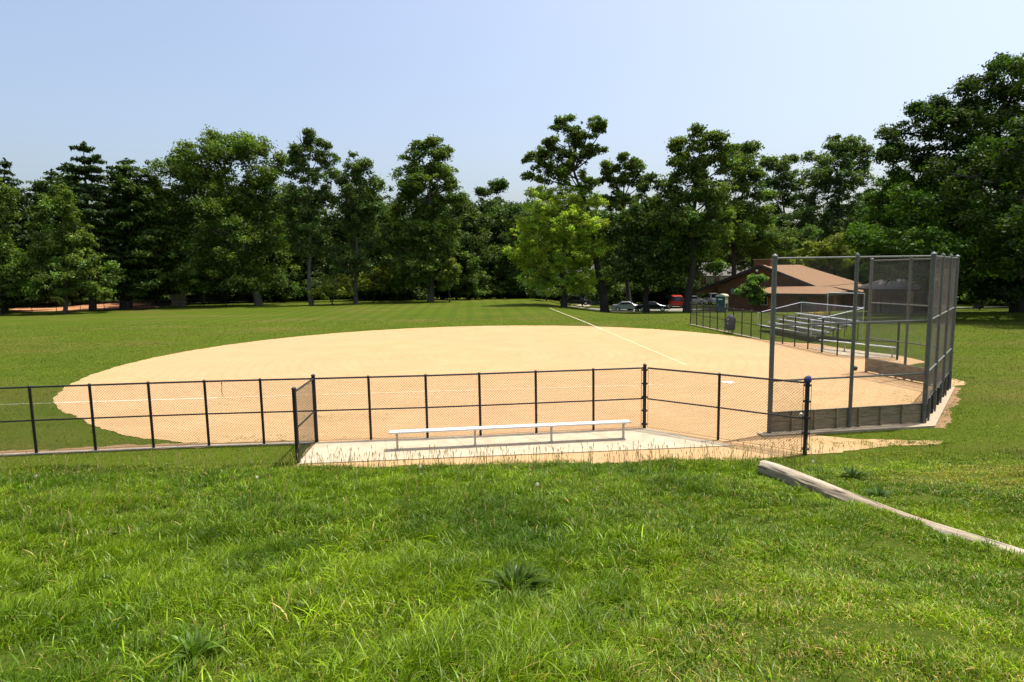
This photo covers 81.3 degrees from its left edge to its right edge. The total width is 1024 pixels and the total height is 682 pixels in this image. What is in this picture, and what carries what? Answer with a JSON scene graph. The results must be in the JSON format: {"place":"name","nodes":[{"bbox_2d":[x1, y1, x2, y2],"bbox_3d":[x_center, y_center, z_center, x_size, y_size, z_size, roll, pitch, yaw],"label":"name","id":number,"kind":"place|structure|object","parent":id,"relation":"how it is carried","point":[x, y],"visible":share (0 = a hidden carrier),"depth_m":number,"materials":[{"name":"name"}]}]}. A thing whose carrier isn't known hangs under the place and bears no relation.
{"place":"outdoors","nodes":[
{"label":"outdoors","id":0,"kind":"place"},
{"bbox_2d":[53,325,942,467],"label":"infield dirt","id":1,"kind":"structure","parent":0,"point":[448,350],"depth_m":24.02,"materials":[{"name":"soil"}]},
{"bbox_2d":[217,384,663,397],"bbox_3d":[-2.526,1.899,22.675,16.900,0.001,0.170,-1,6,-4],"label":"chalk line","id":2,"kind":"object","parent":1,"relation":"on","point":[436,391],"visible":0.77,"depth_m":22.65,"materials":[{"name":"white paint"}]},
{"bbox_2d":[0,295,1023,681],"bbox_3d":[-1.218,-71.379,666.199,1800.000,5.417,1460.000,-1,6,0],"label":"ground","id":3,"kind":"structure","parent":0,"point":[272,315],"depth_m":20.24,"materials":[{"name":"green plant"}]},
{"bbox_2d":[0,177,30,314],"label":"broadleaf tree","id":4,"kind":"object","parent":3,"relation":"on","point":[10,197],"visible":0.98,"depth_m":78.90,"materials":[{"name":"green plant"}]},
{"bbox_2d":[0,157,57,311],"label":"pine tree","id":5,"kind":"object","parent":3,"relation":"on","point":[24,241],"visible":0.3,"depth_m":85.87,"materials":[{"name":"green plant"}]},
{"bbox_2d":[7,168,109,306],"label":"pine tree","id":6,"kind":"object","parent":3,"relation":"on","point":[39,192],"visible":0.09,"depth_m":102.53,"materials":[{"name":"green plant"}]},
{"bbox_2d":[0,183,126,312],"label":"broadleaf tree","id":7,"kind":"object","parent":3,"relation":"on","point":[44,275],"visible":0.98,"depth_m":79.89,"materials":[{"name":"green plant"}]},
{"bbox_2d":[17,171,135,302],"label":"broadleaf tree","id":8,"kind":"object","parent":3,"relation":"on","point":[78,181],"visible":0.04,"depth_m":113.76,"materials":[{"name":"green plant"}]},
{"bbox_2d":[9,302,157,311],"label":"play area","id":9,"kind":"object","parent":3,"relation":"on","point":[43,308],"visible":0.47,"depth_m":97.97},
{"bbox_2d":[55,140,115,310],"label":"pine tree","id":10,"kind":"object","parent":3,"relation":"on","point":[85,193],"visible":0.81,"depth_m":84.48,"materials":[{"name":"green plant"}]},
{"bbox_2d":[66,158,186,308],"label":"pine tree","id":11,"kind":"object","parent":3,"relation":"on","point":[132,234],"visible":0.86,"depth_m":88.66,"materials":[{"name":"green plant"}]},
{"bbox_2d":[31,298,226,312],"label":"chain link fence","id":12,"kind":"object","parent":3,"relation":"on","point":[127,304],"visible":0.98,"depth_m":86.50,"materials":[{"name":"black metal"}]},
{"bbox_2d":[118,180,186,304],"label":"pine tree","id":13,"kind":"object","parent":3,"relation":"on","point":[164,297],"visible":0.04,"depth_m":99.47,"materials":[{"name":"green plant"}]},
{"bbox_2d":[0,442,311,455],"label":"mow strip","id":14,"kind":"object","parent":3,"relation":"on","point":[123,449],"visible":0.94,"depth_m":15.69,"materials":[{"name":"concrete"}]},
{"bbox_2d":[0,378,314,452],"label":"chain link fence","id":15,"kind":"object","parent":3,"relation":"on","point":[92,417],"visible":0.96,"depth_m":15.61,"materials":[{"name":"black metal"}]},
{"bbox_2d":[171,294,185,305],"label":"board screen","id":16,"kind":"object","parent":3,"relation":"on","point":[178,296],"visible":0.88,"depth_m":96.74,"materials":[{"name":"green"}]},
{"bbox_2d":[148,287,224,303],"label":"shrub","id":17,"kind":"object","parent":3,"relation":"on","point":[191,293],"visible":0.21,"depth_m":103.11,"materials":[{"name":"green plant"}]},
{"bbox_2d":[160,623,235,673],"bbox_3d":[-2.067,2.037,3.957,0.443,0.199,0.549,-4,7,-23],"label":"weed plant","id":18,"kind":"object","parent":3,"relation":"on","point":[192,644],"visible":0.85,"depth_m":4.00,"materials":[{"name":"green plant"}]},
{"bbox_2d":[136,124,299,305],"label":"broadleaf tree","id":19,"kind":"object","parent":3,"relation":"on","point":[200,256],"visible":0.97,"depth_m":92.31,"materials":[{"name":"green plant"}]},
{"bbox_2d":[160,214,276,303],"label":"broadleaf tree","id":20,"kind":"object","parent":3,"relation":"on","point":[201,297],"visible":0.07,"depth_m":104.21,"materials":[{"name":"green plant"}]},
{"bbox_2d":[209,280,288,302],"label":"shrub","id":21,"kind":"object","parent":3,"relation":"on","point":[241,294],"visible":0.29,"depth_m":105.10,"materials":[{"name":"green plant"}]},
{"bbox_2d":[237,182,331,297],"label":"broadleaf tree","id":22,"kind":"object","parent":3,"relation":"on","point":[283,184],"visible":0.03,"depth_m":119.65,"materials":[{"name":"green plant"}]},
{"bbox_2d":[272,268,306,302],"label":"shrub","id":23,"kind":"object","parent":3,"relation":"on","point":[286,291],"visible":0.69,"depth_m":103.03,"materials":[{"name":"green plant"}]},
{"bbox_2d":[247,209,347,302],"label":"broadleaf tree","id":24,"kind":"object","parent":3,"relation":"on","point":[320,263],"visible":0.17,"depth_m":109.56,"materials":[{"name":"green plant"}]},
{"bbox_2d":[291,378,315,463],"bbox_3d":[-5.150,1.934,14.923,0.113,1.910,1.812,-1,6,-3],"label":"chain link fence","id":25,"kind":"object","parent":3,"relation":"on","point":[295,415],"visible":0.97,"depth_m":14.57,"materials":[{"name":"black metal"}]},
{"bbox_2d":[274,127,343,304],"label":"broadleaf tree","id":26,"kind":"object","parent":3,"relation":"on","point":[308,224],"visible":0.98,"depth_m":90.46,"materials":[{"name":"green plant"}]},
{"bbox_2d":[307,273,353,304],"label":"shrub","id":27,"kind":"object","parent":3,"relation":"on","point":[334,288],"visible":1,"depth_m":91.17,"materials":[{"name":"green plant"}]},
{"bbox_2d":[304,271,372,300],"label":"shrub","id":28,"kind":"object","parent":3,"relation":"on","point":[315,282],"visible":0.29,"depth_m":104.47,"materials":[{"name":"green plant"}]},
{"bbox_2d":[299,186,390,298],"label":"broadleaf tree","id":29,"kind":"object","parent":3,"relation":"on","point":[341,240],"visible":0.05,"depth_m":118.30,"materials":[{"name":"green plant"}]},
{"bbox_2d":[319,149,391,303],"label":"broadleaf tree","id":30,"kind":"object","parent":3,"relation":"on","point":[360,216],"visible":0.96,"depth_m":92.59,"materials":[{"name":"green plant"}]},
{"bbox_2d":[348,267,391,301],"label":"shrub","id":31,"kind":"object","parent":3,"relation":"on","point":[376,278],"visible":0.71,"depth_m":98.99,"materials":[{"name":"green plant"}]},
{"bbox_2d":[351,277,401,299],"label":"shrub","id":32,"kind":"object","parent":3,"relation":"on","point":[373,294],"visible":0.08,"depth_m":106.11,"materials":[{"name":"green plant"}]},
{"bbox_2d":[354,198,434,299],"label":"broadleaf tree","id":33,"kind":"object","parent":3,"relation":"on","point":[377,257],"visible":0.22,"depth_m":106.94,"materials":[{"name":"green plant"}]},
{"bbox_2d":[385,286,436,299],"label":"shrub","id":34,"kind":"object","parent":3,"relation":"on","point":[403,292],"visible":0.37,"depth_m":104.53,"materials":[{"name":"green plant"}]},
{"bbox_2d":[373,134,469,301],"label":"broadleaf tree","id":35,"kind":"object","parent":3,"relation":"on","point":[419,268],"visible":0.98,"depth_m":94.91,"materials":[{"name":"green plant"}]},
{"bbox_2d":[411,190,479,298],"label":"broadleaf tree","id":36,"kind":"object","parent":3,"relation":"on","point":[435,282],"visible":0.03,"depth_m":117.39,"materials":[{"name":"green plant"}]},
{"bbox_2d":[433,256,460,301],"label":"shrub","id":37,"kind":"object","parent":3,"relation":"on","point":[455,270],"visible":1,"depth_m":94.35,"materials":[{"name":"green plant"}]},
{"bbox_2d":[434,202,499,298],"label":"broadleaf tree","id":38,"kind":"object","parent":3,"relation":"on","point":[473,226],"visible":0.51,"depth_m":107.18,"materials":[{"name":"green plant"}]},
{"bbox_2d":[434,275,506,298],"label":"shrub","id":39,"kind":"object","parent":3,"relation":"on","point":[496,282],"visible":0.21,"depth_m":108.98,"materials":[{"name":"green plant"}]},
{"bbox_2d":[451,251,492,299],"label":"shrub","id":40,"kind":"object","parent":3,"relation":"on","point":[465,255],"visible":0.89,"depth_m":102.24,"materials":[{"name":"green plant"}]},
{"bbox_2d":[311,363,647,441],"bbox_3d":[-0.741,1.705,16.277,9.164,1.910,0.218,-2,7,-5],"label":"chain link fence","id":41,"kind":"object","parent":3,"relation":"on","point":[644,369],"visible":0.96,"depth_m":16.17,"materials":[{"name":"black metal"}]},
{"bbox_2d":[459,176,531,298],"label":"broadleaf tree","id":42,"kind":"object","parent":3,"relation":"on","point":[498,186],"visible":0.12,"depth_m":121.27,"materials":[{"name":"green plant"}]},
{"bbox_2d":[468,198,540,298],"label":"broadleaf tree","id":43,"kind":"object","parent":3,"relation":"on","point":[497,215],"visible":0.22,"depth_m":116.04,"materials":[{"name":"green plant"}]},
{"bbox_2d":[482,281,534,298],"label":"shrub","id":44,"kind":"object","parent":3,"relation":"on","point":[501,291],"visible":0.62,"depth_m":104.92,"materials":[{"name":"green plant"}]},
{"bbox_2d":[25,194,993,305],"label":"distant wood","id":45,"kind":"object","parent":3,"relation":"on","point":[379,220],"depth_m":128.04,"materials":[{"name":"green plant"}]},
{"bbox_2d":[0,437,1022,554],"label":"seed stems","id":46,"kind":"object","parent":3,"relation":"on","point":[503,456],"visible":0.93,"depth_m":12.76,"materials":[{"name":"beige plant"}]},
{"bbox_2d":[0,448,1023,681],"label":"grass","id":47,"kind":"structure","parent":3,"relation":"on","point":[830,573],"depth_m":5.67,"materials":[{"name":"green plant"}]},
{"bbox_2d":[467,559,558,601],"bbox_3d":[-0.022,2.084,5.161,0.749,0.238,0.753,5,9,43],"label":"weed plant","id":48,"kind":"object","parent":3,"relation":"on","point":[518,571],"visible":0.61,"depth_m":5.17,"materials":[{"name":"green plant"}]},
{"bbox_2d":[298,428,732,464],"bbox_3d":[0.154,2.717,15.534,10.656,0.135,1.983,-2,6,-5],"label":"concrete pad","id":49,"kind":"object","parent":3,"relation":"on","point":[565,441],"visible":0.79,"depth_m":15.35,"materials":[{"name":"beige concrete"}]},
{"bbox_2d":[389,419,630,449],"bbox_3d":[0.006,2.423,15.412,6.219,0.483,0.262,-2,7,-6],"label":"bench","id":50,"kind":"object","parent":49,"relation":"on","point":[550,425],"visible":0.98,"depth_m":15.33,"materials":[{"name":"metal"}]},
{"bbox_2d":[479,203,559,298],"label":"broadleaf tree","id":51,"kind":"object","parent":3,"relation":"on","point":[507,272],"visible":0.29,"depth_m":106.54,"materials":[{"name":"green plant"}]},
{"bbox_2d":[516,582,556,598],"bbox_3d":[0.191,2.135,5.006,0.405,0.150,0.324,-1,6,0],"label":"weed plant","id":52,"kind":"object","parent":3,"relation":"on","point":[540,591],"visible":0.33,"depth_m":5.05,"materials":[{"name":"green plant"}]},
{"bbox_2d":[489,200,585,299],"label":"broadleaf tree","id":53,"kind":"object","parent":3,"relation":"on","point":[558,275],"visible":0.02,"depth_m":120.65,"materials":[{"name":"green plant"}]},
{"bbox_2d":[526,285,560,300],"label":"shrub","id":54,"kind":"object","parent":3,"relation":"on","point":[539,293],"visible":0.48,"depth_m":97.73,"materials":[{"name":"green plant"}]},
{"bbox_2d":[502,183,614,307],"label":"broadleaf tree","id":55,"kind":"object","parent":3,"relation":"on","point":[557,211],"visible":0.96,"depth_m":81.95,"materials":[{"name":"green plant"}]},
{"bbox_2d":[519,113,609,311],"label":"broadleaf tree","id":56,"kind":"object","parent":3,"relation":"on","point":[575,136],"visible":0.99,"depth_m":81.67,"materials":[{"name":"green plant"}]},
{"bbox_2d":[134,375,1004,472],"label":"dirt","id":57,"kind":"structure","parent":3,"relation":"on","point":[908,440],"depth_m":15.15,"materials":[{"name":"beige soil"}]},
{"bbox_2d":[560,296,590,304],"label":"parked car","id":58,"kind":"object","parent":3,"relation":"on","point":[575,300],"visible":0.48,"depth_m":96.04,"materials":[{"name":"black paint"}]},
{"bbox_2d":[567,281,596,306],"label":"shrub","id":59,"kind":"object","parent":3,"relation":"on","point":[583,293],"visible":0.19,"depth_m":94.05,"materials":[{"name":"green plant"}]},
{"bbox_2d":[549,206,633,301],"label":"broadleaf tree","id":60,"kind":"object","parent":3,"relation":"on","point":[560,297],"visible":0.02,"depth_m":124.02,"materials":[{"name":"green plant"}]},
{"bbox_2d":[593,265,632,295],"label":"shrub","id":61,"kind":"object","parent":3,"relation":"on","point":[610,288],"visible":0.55,"depth_m":97.35,"materials":[{"name":"green plant"}]},
{"bbox_2d":[585,213,657,305],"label":"broadleaf tree","id":62,"kind":"object","parent":3,"relation":"on","point":[610,256],"visible":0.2,"depth_m":108.35,"materials":[{"name":"green plant"}]},
{"bbox_2d":[597,151,657,309],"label":"broadleaf tree","id":63,"kind":"object","parent":3,"relation":"on","point":[609,170],"visible":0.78,"depth_m":87.49,"materials":[{"name":"green plant"}]},
{"bbox_2d":[607,276,664,296],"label":"shrub","id":64,"kind":"object","parent":3,"relation":"on","point":[655,289],"visible":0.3,"depth_m":102.98,"materials":[{"name":"green plant"}]},
{"bbox_2d":[592,171,712,312],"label":"broadleaf tree","id":65,"kind":"object","parent":3,"relation":"on","point":[630,267],"visible":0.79,"depth_m":80.42,"materials":[{"name":"green plant"}]},
{"bbox_2d":[636,209,717,303],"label":"broadleaf tree","id":66,"kind":"object","parent":3,"relation":"on","point":[675,290],"visible":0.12,"depth_m":105.08,"materials":[{"name":"green plant"}]},
{"bbox_2d":[646,122,744,312],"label":"broadleaf tree","id":67,"kind":"object","parent":3,"relation":"on","point":[694,168],"visible":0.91,"depth_m":77.59,"materials":[{"name":"green plant"}]},
{"bbox_2d":[700,293,717,304],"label":"van","id":68,"kind":"object","parent":3,"relation":"on","point":[711,298],"visible":0.43,"depth_m":102.34,"materials":[{"name":"white paint"}]},
{"bbox_2d":[715,294,728,312],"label":"portable toilet","id":69,"kind":"object","parent":3,"relation":"on","point":[721,300],"visible":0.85,"depth_m":76.49,"materials":[{"name":"teal plastic"}]},
{"bbox_2d":[697,258,750,292],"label":"house","id":70,"kind":"structure","parent":3,"relation":"on","point":[708,277],"depth_m":111.99,"materials":[{"name":"grey"}]},
{"bbox_2d":[647,367,811,454],"bbox_3d":[5.402,1.702,15.381,4.169,1.910,0.166,4,8,38],"label":"chain link fence","id":71,"kind":"object","parent":3,"relation":"on","point":[806,417],"visible":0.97,"depth_m":15.18,"materials":[{"name":"black metal"}]},
{"bbox_2d":[700,140,800,275],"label":"broadleaf tree","id":72,"kind":"object","parent":3,"relation":"on","point":[749,213],"visible":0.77,"depth_m":95.20,"materials":[{"name":"green plant"}]},
{"bbox_2d":[734,273,768,311],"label":"broadleaf tree","id":73,"kind":"object","parent":3,"relation":"on","point":[752,291],"visible":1,"depth_m":73.24,"materials":[{"name":"green plant"}]},
{"bbox_2d":[704,220,823,274],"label":"broadleaf tree","id":74,"kind":"object","parent":3,"relation":"on","point":[744,264],"visible":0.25,"depth_m":101.43,"materials":[{"name":"green plant"}]},
{"bbox_2d":[690,303,838,355],"bbox_3d":[15.539,-1.202,39.518,0.116,1.890,19.194,-2,7,-5],"label":"chain link fence","id":75,"kind":"object","parent":3,"relation":"on","point":[760,324],"visible":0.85,"depth_m":37.25,"materials":[{"name":"black metal"}]},
{"bbox_2d":[724,314,735,333],"bbox_3d":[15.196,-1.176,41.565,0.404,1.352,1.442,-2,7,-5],"label":"trash can","id":76,"kind":"object","parent":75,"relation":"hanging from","point":[730,322],"visible":0.99,"depth_m":41.22,"materials":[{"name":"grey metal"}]},
{"bbox_2d":[692,259,862,311],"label":"recreation building","id":77,"kind":"structure","parent":3,"relation":"on","point":[729,285],"depth_m":77.39,"materials":[{"name":"brown brick"}]},
{"bbox_2d":[757,153,814,230],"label":"broadleaf tree","id":78,"kind":"object","parent":3,"relation":"on","point":[780,182],"visible":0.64,"depth_m":124.36,"materials":[{"name":"green plant"}]},
{"bbox_2d":[774,205,842,274],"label":"broadleaf tree","id":79,"kind":"object","parent":3,"relation":"on","point":[807,218],"visible":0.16,"depth_m":115.36,"materials":[{"name":"green plant"}]},
{"bbox_2d":[757,302,863,341],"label":"bleachers","id":80,"kind":"object","parent":3,"relation":"on","point":[827,317],"visible":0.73,"depth_m":38.56,"materials":[{"name":"metal"}]},
{"bbox_2d":[770,230,868,273],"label":"broadleaf tree","id":81,"kind":"object","parent":3,"relation":"on","point":[819,249],"visible":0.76,"depth_m":96.00,"materials":[{"name":"green plant"}]},
{"bbox_2d":[786,133,881,237],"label":"broadleaf tree","id":82,"kind":"object","parent":3,"relation":"on","point":[848,151],"visible":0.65,"depth_m":117.39,"materials":[{"name":"green plant"}]},
{"bbox_2d":[814,200,881,279],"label":"broadleaf tree","id":83,"kind":"object","parent":3,"relation":"on","point":[859,205],"visible":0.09,"depth_m":112.00,"materials":[{"name":"green plant"}]},
{"bbox_2d":[838,466,872,479],"bbox_3d":[6.319,2.470,11.012,0.643,0.217,0.649,5,9,42],"label":"weed plant","id":84,"kind":"object","parent":3,"relation":"on","point":[851,473],"visible":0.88,"depth_m":11.07,"materials":[{"name":"green plant"}]},
{"bbox_2d":[757,386,954,436],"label":"kerb","id":85,"kind":"structure","parent":3,"relation":"on","point":[935,416],"depth_m":16.36,"materials":[{"name":"concrete"}]},
{"bbox_2d":[813,347,899,357],"bbox_3d":[17.461,0.667,31.011,2.246,0.130,4.417,-4,7,-24],"label":"concrete pad","id":86,"kind":"object","parent":3,"relation":"on","point":[846,353],"visible":0.23,"depth_m":30.73,"materials":[{"name":"beige concrete"}]},
{"bbox_2d":[767,252,959,432],"bbox_3d":[12.105,-0.358,19.440,3.212,4.860,12.645,5,9,41],"label":"backstop","id":87,"kind":"object","parent":3,"relation":"on","point":[935,377],"visible":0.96,"depth_m":16.49,"materials":[{"name":"metal"}]},
{"bbox_2d":[838,321,899,359],"bbox_3d":[17.391,-0.060,29.183,2.639,1.890,0.116,5,8,40],"label":"chain link fence","id":88,"kind":"object","parent":3,"relation":"on","point":[898,338],"visible":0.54,"depth_m":28.97,"materials":[{"name":"black metal"}]},
{"bbox_2d":[861,487,890,497],"bbox_3d":[5.862,2.442,9.602,0.492,0.174,0.392,2,7,27],"label":"weed plant","id":89,"kind":"object","parent":3,"relation":"on","point":[878,492],"visible":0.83,"depth_m":9.60,"materials":[{"name":"green plant"}]},
{"bbox_2d":[757,460,1023,555],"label":"log","id":90,"kind":"object","parent":3,"relation":"on","point":[782,473],"visible":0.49,"depth_m":9.43,"materials":[{"name":"beige wood"}]},
{"bbox_2d":[833,200,947,300],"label":"broadleaf tree","id":91,"kind":"object","parent":3,"relation":"on","point":[861,280],"visible":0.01,"depth_m":96.91,"materials":[{"name":"green plant"}]},
{"bbox_2d":[858,279,952,312],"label":"park pavilion","id":92,"kind":"structure","parent":3,"relation":"on","point":[877,293],"depth_m":61.12,"materials":[{"name":"brown brick"}]},
{"bbox_2d":[843,154,1015,312],"bbox_3d":[39.762,-10.068,56.771,13.399,15.597,26.893,5,9,41],"label":"broadleaf tree","id":93,"kind":"object","parent":3,"relation":"on","point":[924,228],"visible":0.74,"depth_m":50.26,"materials":[{"name":"green plant"}]},
{"bbox_2d":[871,51,1023,312],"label":"broadleaf tree","id":94,"kind":"object","parent":3,"relation":"on","point":[961,134],"visible":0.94,"depth_m":53.51,"materials":[{"name":"green plant"}]},
{"bbox_2d":[934,387,960,427],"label":"bare soil","id":95,"kind":"structure","parent":3,"relation":"on","point":[942,419],"depth_m":18.21,"materials":[{"name":"beige soil"}]},
{"bbox_2d":[960,291,994,308],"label":"shrub","id":96,"kind":"object","parent":3,"relation":"on","point":[965,298],"visible":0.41,"depth_m":67.96,"materials":[{"name":"green plant"}]},
{"bbox_2d":[957,179,1023,304],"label":"broadleaf tree","id":97,"kind":"object","parent":3,"relation":"on","point":[962,294],"visible":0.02,"depth_m":92.35,"materials":[{"name":"green plant"}]},
{"bbox_2d":[992,162,1023,277],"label":"broadleaf tree","id":98,"kind":"object","parent":3,"relation":"on","point":[1019,220],"visible":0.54,"depth_m":43.63,"materials":[{"name":"green plant"}]},
{"bbox_2d":[0,0,1023,249],"label":"sky","id":99,"kind":"structure","parent":0,"point":[130,79],"materials":[{"name":"blue"}]},
{"bbox_2d":[671,306,682,308],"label":"path","id":100,"kind":"structure","parent":0,"point":[676,307],"depth_m":95.30,"materials":[{"name":"concrete"}]},
{"bbox_2d":[669,295,683,307],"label":"van","id":101,"kind":"object","parent":100,"relation":"on","point":[676,300],"visible":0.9,"depth_m":92.69,"materials":[{"name":"red paint"}]},
{"bbox_2d":[588,307,1004,311],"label":"road","id":102,"kind":"structure","parent":0,"point":[622,310],"depth_m":88.32,"materials":[{"name":"grey asphalt"}]},
{"bbox_2d":[611,301,638,310],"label":"parked car","id":103,"kind":"object","parent":102,"relation":"on","point":[625,305],"visible":0.66,"depth_m":88.32,"materials":[{"name":"silver metal"}]},
{"bbox_2d":[636,301,668,310],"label":"parked car","id":104,"kind":"object","parent":102,"relation":"on","point":[655,305],"visible":0.83,"depth_m":86.14,"materials":[{"name":"black paint"}]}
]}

